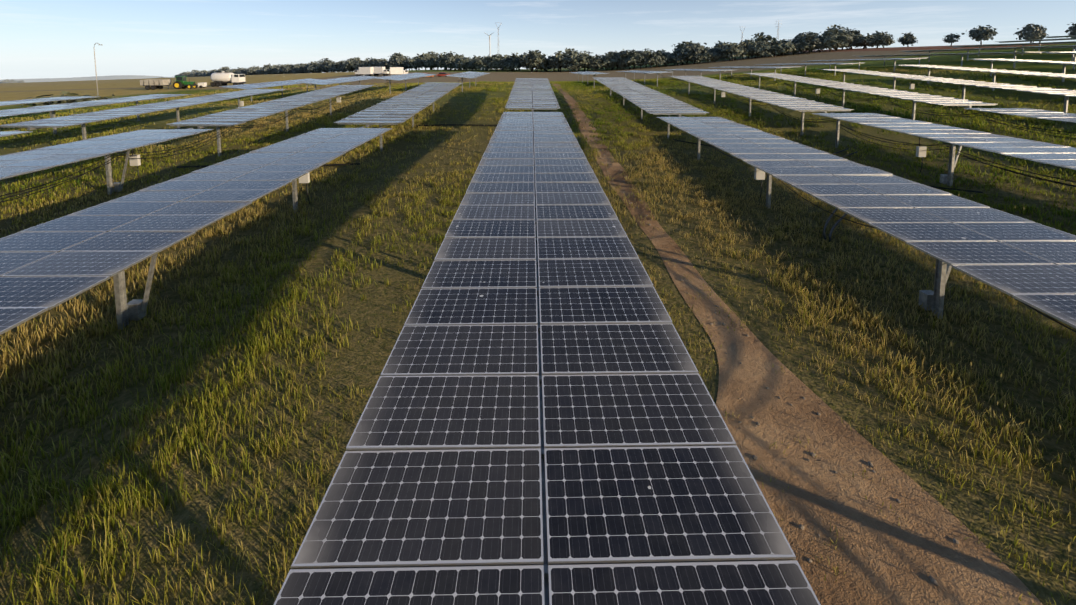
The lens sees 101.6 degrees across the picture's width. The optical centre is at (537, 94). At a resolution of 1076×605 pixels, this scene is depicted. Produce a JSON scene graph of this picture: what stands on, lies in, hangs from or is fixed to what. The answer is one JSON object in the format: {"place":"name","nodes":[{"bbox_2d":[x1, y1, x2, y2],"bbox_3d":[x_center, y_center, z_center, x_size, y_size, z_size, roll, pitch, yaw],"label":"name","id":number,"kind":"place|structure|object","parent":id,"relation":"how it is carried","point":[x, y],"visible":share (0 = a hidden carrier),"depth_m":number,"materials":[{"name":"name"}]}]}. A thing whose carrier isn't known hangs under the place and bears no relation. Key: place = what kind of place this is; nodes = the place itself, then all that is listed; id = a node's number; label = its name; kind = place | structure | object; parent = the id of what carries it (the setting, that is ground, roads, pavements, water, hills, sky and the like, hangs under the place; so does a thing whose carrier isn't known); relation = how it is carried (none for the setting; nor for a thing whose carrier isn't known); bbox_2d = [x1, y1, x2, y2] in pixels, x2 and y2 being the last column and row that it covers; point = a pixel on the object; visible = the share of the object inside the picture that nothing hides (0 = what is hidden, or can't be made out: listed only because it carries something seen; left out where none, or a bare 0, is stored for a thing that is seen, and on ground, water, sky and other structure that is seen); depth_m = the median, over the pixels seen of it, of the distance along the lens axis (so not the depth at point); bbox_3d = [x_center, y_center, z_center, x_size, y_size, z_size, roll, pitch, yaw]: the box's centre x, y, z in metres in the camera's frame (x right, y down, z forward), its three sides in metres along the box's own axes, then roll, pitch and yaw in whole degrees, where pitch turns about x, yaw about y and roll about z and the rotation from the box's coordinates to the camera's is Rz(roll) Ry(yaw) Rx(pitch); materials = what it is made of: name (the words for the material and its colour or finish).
{"place":"outdoors","nodes":[
{"label":"outdoors","id":0,"kind":"place"},
{"bbox_2d":[0,75,174,82],"bbox_3d":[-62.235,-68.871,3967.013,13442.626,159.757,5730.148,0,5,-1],"label":"hills","id":1,"kind":"structure","parent":0,"point":[114,77],"depth_m":4534.85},
{"bbox_2d":[0,43,1075,604],"bbox_3d":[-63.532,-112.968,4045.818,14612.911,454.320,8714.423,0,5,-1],"label":"ground","id":2,"kind":"structure","parent":0,"point":[356,365],"depth_m":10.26,"materials":[{"name":"green plant"}]},
{"bbox_2d":[18,91,118,106],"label":"modules","id":3,"kind":"object","parent":2,"relation":"on","point":[68,101],"visible":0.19,"depth_m":60.77,"materials":[{"name":"blue glass"}]},
{"bbox_2d":[30,101,139,134],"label":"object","id":4,"kind":"object","parent":2,"relation":"on","point":[55,129],"visible":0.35,"depth_m":35.69,"materials":[{"name":"metal"}]},
{"bbox_2d":[0,94,191,116],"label":"tracker modules","id":5,"kind":"object","parent":4,"relation":"on","point":[28,110],"visible":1,"depth_m":37.48,"materials":[{"name":"blue glass"}]},
{"bbox_2d":[0,97,240,139],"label":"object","id":6,"kind":"object","parent":2,"relation":"on","point":[83,127],"visible":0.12,"depth_m":28.39,"materials":[{"name":"metal"}]},
{"bbox_2d":[0,89,286,126],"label":"tracker modules","id":7,"kind":"object","parent":6,"relation":"on","point":[79,119],"visible":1,"depth_m":31.77,"materials":[{"name":"blue glass"}]},
{"bbox_2d":[105,128,192,194],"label":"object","id":8,"kind":"object","parent":2,"relation":"on","point":[118,186],"visible":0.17,"depth_m":20.16,"materials":[{"name":"metal"}]},
{"bbox_2d":[0,129,213,179],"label":"tracker modules","id":9,"kind":"object","parent":8,"relation":"on","point":[25,162],"visible":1,"depth_m":18.56,"materials":[{"name":"blue glass"}]},
{"bbox_2d":[140,79,170,89],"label":"tipping trailer","id":10,"kind":"object","parent":2,"relation":"on","point":[154,84],"visible":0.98,"depth_m":91.74,"materials":[{"name":"white metal"}]},
{"bbox_2d":[173,76,197,88],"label":"tractor","id":11,"kind":"object","parent":2,"relation":"on","point":[180,82],"visible":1,"depth_m":92.61,"materials":[{"name":"green metal"}]},
{"bbox_2d":[210,72,245,86],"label":"tank truck","id":12,"kind":"object","parent":2,"relation":"on","point":[218,79],"visible":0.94,"depth_m":100.43,"materials":[{"name":"white metal"}]},
{"bbox_2d":[113,127,364,328],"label":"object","id":13,"kind":"object","parent":2,"relation":"on","point":[134,309],"visible":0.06,"depth_m":10.46,"materials":[{"name":"metal"}]},
{"bbox_2d":[0,128,391,334],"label":"tracker modules","id":14,"kind":"object","parent":13,"relation":"on","point":[46,266],"visible":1,"depth_m":10.39,"materials":[{"name":"blue glass"}]},
{"bbox_2d":[170,98,331,155],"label":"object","id":15,"kind":"object","parent":2,"relation":"on","point":[219,139],"visible":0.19,"depth_m":27.08,"materials":[{"name":"metal"}]},
{"bbox_2d":[166,85,374,124],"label":"tracker modules","id":16,"kind":"object","parent":15,"relation":"on","point":[252,112],"visible":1,"depth_m":31.91,"materials":[{"name":"blue glass"}]},
{"bbox_2d":[223,84,307,100],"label":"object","id":17,"kind":"object","parent":2,"relation":"on","point":[281,86],"visible":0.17,"depth_m":68.16,"materials":[{"name":"metal"}]},
{"bbox_2d":[219,78,320,88],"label":"tracker modules","id":18,"kind":"object","parent":17,"relation":"on","point":[265,84],"visible":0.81,"depth_m":64.33,"materials":[{"name":"blue glass"}]},
{"bbox_2d":[304,81,359,90],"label":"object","id":19,"kind":"object","parent":2,"relation":"on","point":[319,84],"visible":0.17,"depth_m":58.87,"materials":[{"name":"metal"}]},
{"bbox_2d":[295,76,373,84],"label":"tracker modules","id":20,"kind":"object","parent":19,"relation":"on","point":[338,80],"visible":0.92,"depth_m":65.44,"materials":[{"name":"blue glass"}]},
{"bbox_2d":[342,58,361,71],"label":"oak tree","id":21,"kind":"object","parent":2,"relation":"on","point":[350,64],"visible":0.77,"depth_m":297.88,"materials":[{"name":"green plant"}]},
{"bbox_2d":[355,67,373,75],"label":"white truck","id":22,"kind":"object","parent":2,"relation":"on","point":[366,71],"visible":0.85,"depth_m":154.97,"materials":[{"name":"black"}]},
{"bbox_2d":[337,83,446,151],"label":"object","id":23,"kind":"object","parent":2,"relation":"on","point":[381,142],"visible":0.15,"depth_m":27.96,"materials":[{"name":"metal"}]},
{"bbox_2d":[334,82,460,122],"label":"tracker modules","id":24,"kind":"object","parent":23,"relation":"on","point":[404,106],"visible":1,"depth_m":31.78,"materials":[{"name":"blue glass"}]},
{"bbox_2d":[372,78,418,94],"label":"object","id":25,"kind":"object","parent":2,"relation":"on","point":[396,80],"visible":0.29,"depth_m":60.06,"materials":[{"name":"metal"}]},
{"bbox_2d":[373,73,437,80],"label":"tracker modules","id":26,"kind":"object","parent":25,"relation":"on","point":[400,77],"visible":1,"depth_m":66.67,"materials":[{"name":"blue glass"}]},
{"bbox_2d":[388,52,407,66],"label":"oak tree","id":27,"kind":"object","parent":2,"relation":"on","point":[396,58],"visible":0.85,"depth_m":270.42,"materials":[{"name":"green plant"}]},
{"bbox_2d":[390,67,407,74],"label":"truck","id":28,"kind":"object","parent":2,"relation":"on","point":[396,70],"visible":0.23,"depth_m":153.06,"materials":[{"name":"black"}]},
{"bbox_2d":[407,56,427,69],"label":"oak tree","id":29,"kind":"object","parent":2,"relation":"on","point":[420,61],"visible":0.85,"depth_m":257.89,"materials":[{"name":"green plant"}]},
{"bbox_2d":[435,51,461,69],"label":"oak tree","id":30,"kind":"object","parent":2,"relation":"on","point":[447,57],"visible":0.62,"depth_m":237.28,"materials":[{"name":"green plant"}]},
{"bbox_2d":[448,76,475,91],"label":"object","id":31,"kind":"object","parent":2,"relation":"on","point":[462,81],"visible":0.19,"depth_m":61.05,"materials":[{"name":"metal"}]},
{"bbox_2d":[445,71,489,77],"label":"tracker modules","id":32,"kind":"object","parent":31,"relation":"on","point":[469,74],"visible":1,"depth_m":67.07,"materials":[{"name":"blue glass"}]},
{"bbox_2d":[455,57,475,70],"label":"oak tree","id":33,"kind":"object","parent":2,"relation":"on","point":[466,60],"visible":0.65,"depth_m":230.63,"materials":[{"name":"green plant"}]},
{"bbox_2d":[475,58,491,70],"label":"oak tree","id":34,"kind":"object","parent":2,"relation":"on","point":[482,64],"visible":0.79,"depth_m":221.81,"materials":[{"name":"green plant"}]},
{"bbox_2d":[485,53,506,70],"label":"oak tree","id":35,"kind":"object","parent":2,"relation":"on","point":[501,57],"visible":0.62,"depth_m":220.29,"materials":[{"name":"green plant"}]},
{"bbox_2d":[129,84,926,203],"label":"combiner boxes","id":36,"kind":"object","parent":2,"relation":"on","point":[760,174],"visible":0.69,"depth_m":21.33,"materials":[{"name":"grey metal"}]},
{"bbox_2d":[512,50,547,71],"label":"oak tree","id":37,"kind":"object","parent":2,"relation":"on","point":[524,59],"visible":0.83,"depth_m":207.97,"materials":[{"name":"green plant"}]},
{"bbox_2d":[508,94,556,110],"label":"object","id":38,"kind":"object","parent":2,"relation":"on","point":[532,109],"visible":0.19,"depth_m":31.24,"materials":[{"name":"metal"}]},
{"bbox_2d":[505,78,559,108],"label":"tracker modules","id":39,"kind":"object","parent":38,"relation":"on","point":[536,88],"visible":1,"depth_m":39.09,"materials":[{"name":"blue glass"}]},
{"bbox_2d":[527,50,547,71],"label":"oak tree","id":40,"kind":"object","parent":2,"relation":"on","point":[537,59],"visible":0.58,"depth_m":207.71,"materials":[{"name":"green plant"}]},
{"bbox_2d":[0,73,1075,332],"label":"cables","id":41,"kind":"object","parent":2,"relation":"on","point":[674,139],"visible":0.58,"depth_m":23.95,"materials":[{"name":"black plastic"}]},
{"bbox_2d":[532,111,548,604],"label":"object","id":42,"kind":"object","parent":2,"relation":"on","point":[546,578],"visible":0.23,"depth_m":4.56,"materials":[{"name":"metal"}]},
{"bbox_2d":[274,112,820,604],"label":"tracker modules","id":43,"kind":"object","parent":42,"relation":"on","point":[654,496],"visible":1,"depth_m":4.45,"materials":[{"name":"glass"}]},
{"bbox_2d":[547,54,570,71],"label":"oak tree","id":44,"kind":"object","parent":2,"relation":"on","point":[557,64],"visible":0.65,"depth_m":205.29,"materials":[{"name":"green plant"}]},
{"bbox_2d":[562,52,591,71],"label":"oak tree","id":45,"kind":"object","parent":2,"relation":"on","point":[579,59],"visible":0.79,"depth_m":200.70,"materials":[{"name":"green plant"}]},
{"bbox_2d":[588,54,603,70],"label":"oak tree","id":46,"kind":"object","parent":2,"relation":"on","point":[597,60],"visible":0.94,"depth_m":200.05,"materials":[{"name":"green plant"}]},
{"bbox_2d":[607,50,626,69],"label":"oak tree","id":47,"kind":"object","parent":2,"relation":"on","point":[615,57],"visible":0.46,"depth_m":199.96,"materials":[{"name":"green plant"}]},
{"bbox_2d":[617,49,641,69],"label":"oak tree","id":48,"kind":"object","parent":2,"relation":"on","point":[630,60],"visible":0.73,"depth_m":196.03,"materials":[{"name":"green plant"}]},
{"bbox_2d":[645,51,661,67],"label":"oak tree","id":49,"kind":"object","parent":2,"relation":"on","point":[653,60],"visible":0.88,"depth_m":195.00,"materials":[{"name":"green plant"}]},
{"bbox_2d":[610,89,705,138],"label":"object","id":50,"kind":"object","parent":2,"relation":"on","point":[668,124],"visible":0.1,"depth_m":31.28,"materials":[{"name":"metal"}]},
{"bbox_2d":[592,77,708,113],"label":"tracker modules","id":51,"kind":"object","parent":50,"relation":"on","point":[638,93],"visible":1,"depth_m":36.66,"materials":[{"name":"blue glass"}]},
{"bbox_2d":[678,42,710,63],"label":"oak tree","id":52,"kind":"object","parent":2,"relation":"on","point":[694,46],"visible":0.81,"depth_m":195.54,"materials":[{"name":"green plant"}]},
{"bbox_2d":[672,70,731,79],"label":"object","id":53,"kind":"object","parent":2,"relation":"on","point":[701,73],"visible":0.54,"depth_m":68.78,"materials":[{"name":"metal"}]},
{"bbox_2d":[667,69,731,70],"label":"tracker modules","id":54,"kind":"object","parent":53,"relation":"on","point":[700,69],"visible":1,"depth_m":74.64,"materials":[{"name":"blue glass"}]},
{"bbox_2d":[719,42,745,60],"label":"oak tree","id":55,"kind":"object","parent":2,"relation":"on","point":[734,46],"visible":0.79,"depth_m":190.76,"materials":[{"name":"green plant"}]},
{"bbox_2d":[745,40,772,58],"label":"oak tree","id":56,"kind":"object","parent":2,"relation":"on","point":[756,49],"visible":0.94,"depth_m":189.66,"materials":[{"name":"green plant"}]},
{"bbox_2d":[731,67,790,80],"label":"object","id":57,"kind":"object","parent":2,"relation":"on","point":[774,72],"visible":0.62,"depth_m":69.97,"materials":[{"name":"metal"}]},
{"bbox_2d":[708,66,800,67],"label":"tracker modules","id":58,"kind":"object","parent":57,"relation":"on","point":[754,67],"visible":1,"depth_m":76.08,"materials":[{"name":"glass"}]},
{"bbox_2d":[751,32,777,56],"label":"oak tree","id":59,"kind":"object","parent":2,"relation":"on","point":[762,37],"visible":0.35,"depth_m":200.69,"materials":[{"name":"green plant"}]},
{"bbox_2d":[688,82,850,134],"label":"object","id":60,"kind":"object","parent":2,"relation":"on","point":[802,119],"visible":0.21,"depth_m":31.57,"materials":[{"name":"metal"}]},
{"bbox_2d":[672,76,853,109],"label":"tracker modules","id":61,"kind":"object","parent":60,"relation":"on","point":[773,98],"visible":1,"depth_m":36.55,"materials":[{"name":"blue glass"}]},
{"bbox_2d":[763,41,787,56],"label":"oak tree","id":62,"kind":"object","parent":2,"relation":"on","point":[773,50],"visible":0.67,"depth_m":188.56,"materials":[{"name":"green plant"}]},
{"bbox_2d":[772,39,797,55],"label":"oak tree","id":63,"kind":"object","parent":2,"relation":"on","point":[789,46],"visible":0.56,"depth_m":187.88,"materials":[{"name":"green plant"}]},
{"bbox_2d":[552,83,1042,604],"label":"dirt track","id":64,"kind":"structure","parent":2,"relation":"on","point":[880,555],"depth_m":6.38,"materials":[{"name":"soil"}]},
{"bbox_2d":[575,116,958,585],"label":"rocks","id":65,"kind":"object","parent":64,"relation":"on","point":[932,579],"visible":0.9,"depth_m":7.52,"materials":[{"name":"stone"}]},
{"bbox_2d":[794,34,822,53],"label":"oak tree","id":66,"kind":"object","parent":2,"relation":"on","point":[811,40],"visible":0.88,"depth_m":187.92,"materials":[{"name":"green plant"}]},
{"bbox_2d":[682,116,951,318],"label":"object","id":67,"kind":"object","parent":2,"relation":"on","point":[931,299],"visible":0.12,"depth_m":10.65,"materials":[{"name":"metal"}]},
{"bbox_2d":[657,117,1075,328],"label":"solar panels","id":68,"kind":"object","parent":67,"relation":"on","point":[1029,263],"visible":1,"depth_m":10.48,"materials":[{"name":"blue glass"}]},
{"bbox_2d":[780,63,857,75],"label":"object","id":69,"kind":"object","parent":2,"relation":"on","point":[825,64],"visible":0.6,"depth_m":70.45,"materials":[{"name":"metal"}]},
{"bbox_2d":[756,63,851,64],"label":"solar panels","id":70,"kind":"object","parent":69,"relation":"on","point":[802,63],"visible":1,"depth_m":78.38,"materials":[{"name":"grey glass"}]},
{"bbox_2d":[815,34,848,51],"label":"oak tree","id":71,"kind":"object","parent":2,"relation":"on","point":[837,43],"visible":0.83,"depth_m":185.74,"materials":[{"name":"green plant"}]},
{"bbox_2d":[815,29,852,50],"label":"oak tree","id":72,"kind":"object","parent":2,"relation":"on","point":[832,32],"visible":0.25,"depth_m":187.65,"materials":[{"name":"green plant"}]},
{"bbox_2d":[807,58,922,71],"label":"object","id":73,"kind":"object","parent":2,"relation":"on","point":[871,60],"visible":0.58,"depth_m":75.86,"materials":[{"name":"metal"}]},
{"bbox_2d":[852,33,879,48],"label":"oak tree","id":74,"kind":"object","parent":2,"relation":"on","point":[864,41],"visible":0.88,"depth_m":188.83,"materials":[{"name":"green plant"}]},
{"bbox_2d":[754,73,986,119],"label":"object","id":75,"kind":"object","parent":2,"relation":"on","point":[913,106],"visible":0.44,"depth_m":33.52,"materials":[{"name":"metal"}]},
{"bbox_2d":[746,73,994,104],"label":"solar panels","id":76,"kind":"object","parent":75,"relation":"on","point":[900,94],"visible":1,"depth_m":36.36,"materials":[{"name":"glass"}]},
{"bbox_2d":[876,33,894,47],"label":"oak tree","id":77,"kind":"object","parent":2,"relation":"on","point":[886,40],"visible":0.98,"depth_m":185.28,"materials":[{"name":"green plant"}]},
{"bbox_2d":[897,32,917,46],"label":"oak tree","id":78,"kind":"object","parent":2,"relation":"on","point":[907,39],"visible":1,"depth_m":186.42,"materials":[{"name":"green plant"}]},
{"bbox_2d":[819,69,1068,123],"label":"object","id":79,"kind":"object","parent":2,"relation":"on","point":[1066,100],"visible":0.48,"depth_m":39.36,"materials":[{"name":"metal"}]},
{"bbox_2d":[822,69,1075,96],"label":"solar panels","id":80,"kind":"object","parent":79,"relation":"on","point":[1034,89],"visible":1,"depth_m":38.87,"materials":[{"name":"glass"}]},
{"bbox_2d":[942,33,959,45],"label":"oak tree","id":81,"kind":"object","parent":2,"relation":"on","point":[949,38],"visible":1,"depth_m":178.18,"materials":[{"name":"green plant"}]},
{"bbox_2d":[830,112,1072,185],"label":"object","id":82,"kind":"object","parent":2,"relation":"on","point":[947,179],"visible":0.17,"depth_m":20.52,"materials":[{"name":"metal"}]},
{"bbox_2d":[811,113,1075,169],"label":"solar panels","id":83,"kind":"object","parent":82,"relation":"on","point":[1049,153],"visible":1,"depth_m":19.21,"materials":[{"name":"blue glass"}]},
{"bbox_2d":[860,52,1049,67],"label":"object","id":84,"kind":"object","parent":2,"relation":"on","point":[1014,53],"visible":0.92,"depth_m":69.14,"materials":[{"name":"metal"}]},
{"bbox_2d":[962,25,997,44],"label":"oak tree","id":85,"kind":"object","parent":2,"relation":"on","point":[980,33],"visible":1,"depth_m":173.31,"materials":[{"name":"green plant"}]},
{"bbox_2d":[901,46,1075,60],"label":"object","id":86,"kind":"object","parent":2,"relation":"on","point":[1015,48],"visible":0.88,"depth_m":72.85,"materials":[{"name":"metal"}]},
{"bbox_2d":[906,66,1075,90],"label":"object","id":87,"kind":"object","parent":2,"relation":"on","point":[994,75],"visible":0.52,"depth_m":46.13,"materials":[{"name":"metal"}]},
{"bbox_2d":[899,65,1075,77],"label":"solar panels","id":88,"kind":"object","parent":87,"relation":"on","point":[1063,75],"visible":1,"depth_m":44.94,"materials":[{"name":"glass"}]},
{"bbox_2d":[953,42,1075,55],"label":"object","id":89,"kind":"object","parent":2,"relation":"on","point":[979,46],"visible":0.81,"depth_m":78.23,"materials":[{"name":"metal"}]},
{"bbox_2d":[974,59,1075,81],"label":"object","id":90,"kind":"object","parent":2,"relation":"on","point":[1064,69],"visible":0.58,"depth_m":50.27,"materials":[{"name":"metal"}]},
{"bbox_2d":[975,59,1075,63],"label":"solar panels","id":91,"kind":"object","parent":90,"relation":"on","point":[1051,61],"visible":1,"depth_m":51.32,"materials":[{"name":"grey glass"}]},
{"bbox_2d":[1014,23,1048,42],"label":"oak tree","id":92,"kind":"object","parent":2,"relation":"on","point":[1034,28],"visible":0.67,"depth_m":172.68,"materials":[{"name":"green plant"}]},
{"bbox_2d":[1025,32,1045,42],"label":"oak tree","id":93,"kind":"object","parent":2,"relation":"on","point":[1032,36],"visible":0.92,"depth_m":164.66,"materials":[{"name":"green plant"}]},
{"bbox_3d":[29.038,3.628,11.527,3.500,2.849,34.599,0,5,-1],"label":"solar tracker structure","id":94,"kind":"object","parent":2,"relation":"on","visible":0},
{"bbox_2d":[964,108,1075,122],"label":"solar panels","id":95,"kind":"object","parent":94,"relation":"on","point":[1048,115],"visible":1,"depth_m":25.20,"materials":[{"name":"blue glass"}]},
{"bbox_3d":[-29.131,4.540,9.175,3.500,2.625,31.600,0,5,-1],"label":"solar tracker structure","id":96,"kind":"object","parent":2,"relation":"on","visible":0},
{"bbox_2d":[0,131,32,136],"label":"solar panels","id":97,"kind":"object","parent":96,"relation":"on","point":[5,133],"visible":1,"depth_m":23.41,"materials":[{"name":"blue glass"}]},
{"bbox_3d":[-48.967,2.349,36.528,3.500,2.508,22.900,0,5,-1],"label":"solar tracker structure","id":98,"kind":"object","parent":2,"relation":"on","visible":0},
{"bbox_2d":[0,96,98,105],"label":"solar panels","id":99,"kind":"object","parent":98,"relation":"on","point":[15,102],"visible":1,"depth_m":42.86,"materials":[{"name":"blue glass"}]},
{"bbox_2d":[0,0,1075,79],"label":"sky","id":100,"kind":"structure","parent":0,"point":[39,39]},
{"bbox_2d":[1,74,1075,604],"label":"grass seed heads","id":101,"kind":"object","parent":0,"point":[679,244],"depth_m":17.39,"materials":[{"name":"beige plant"}]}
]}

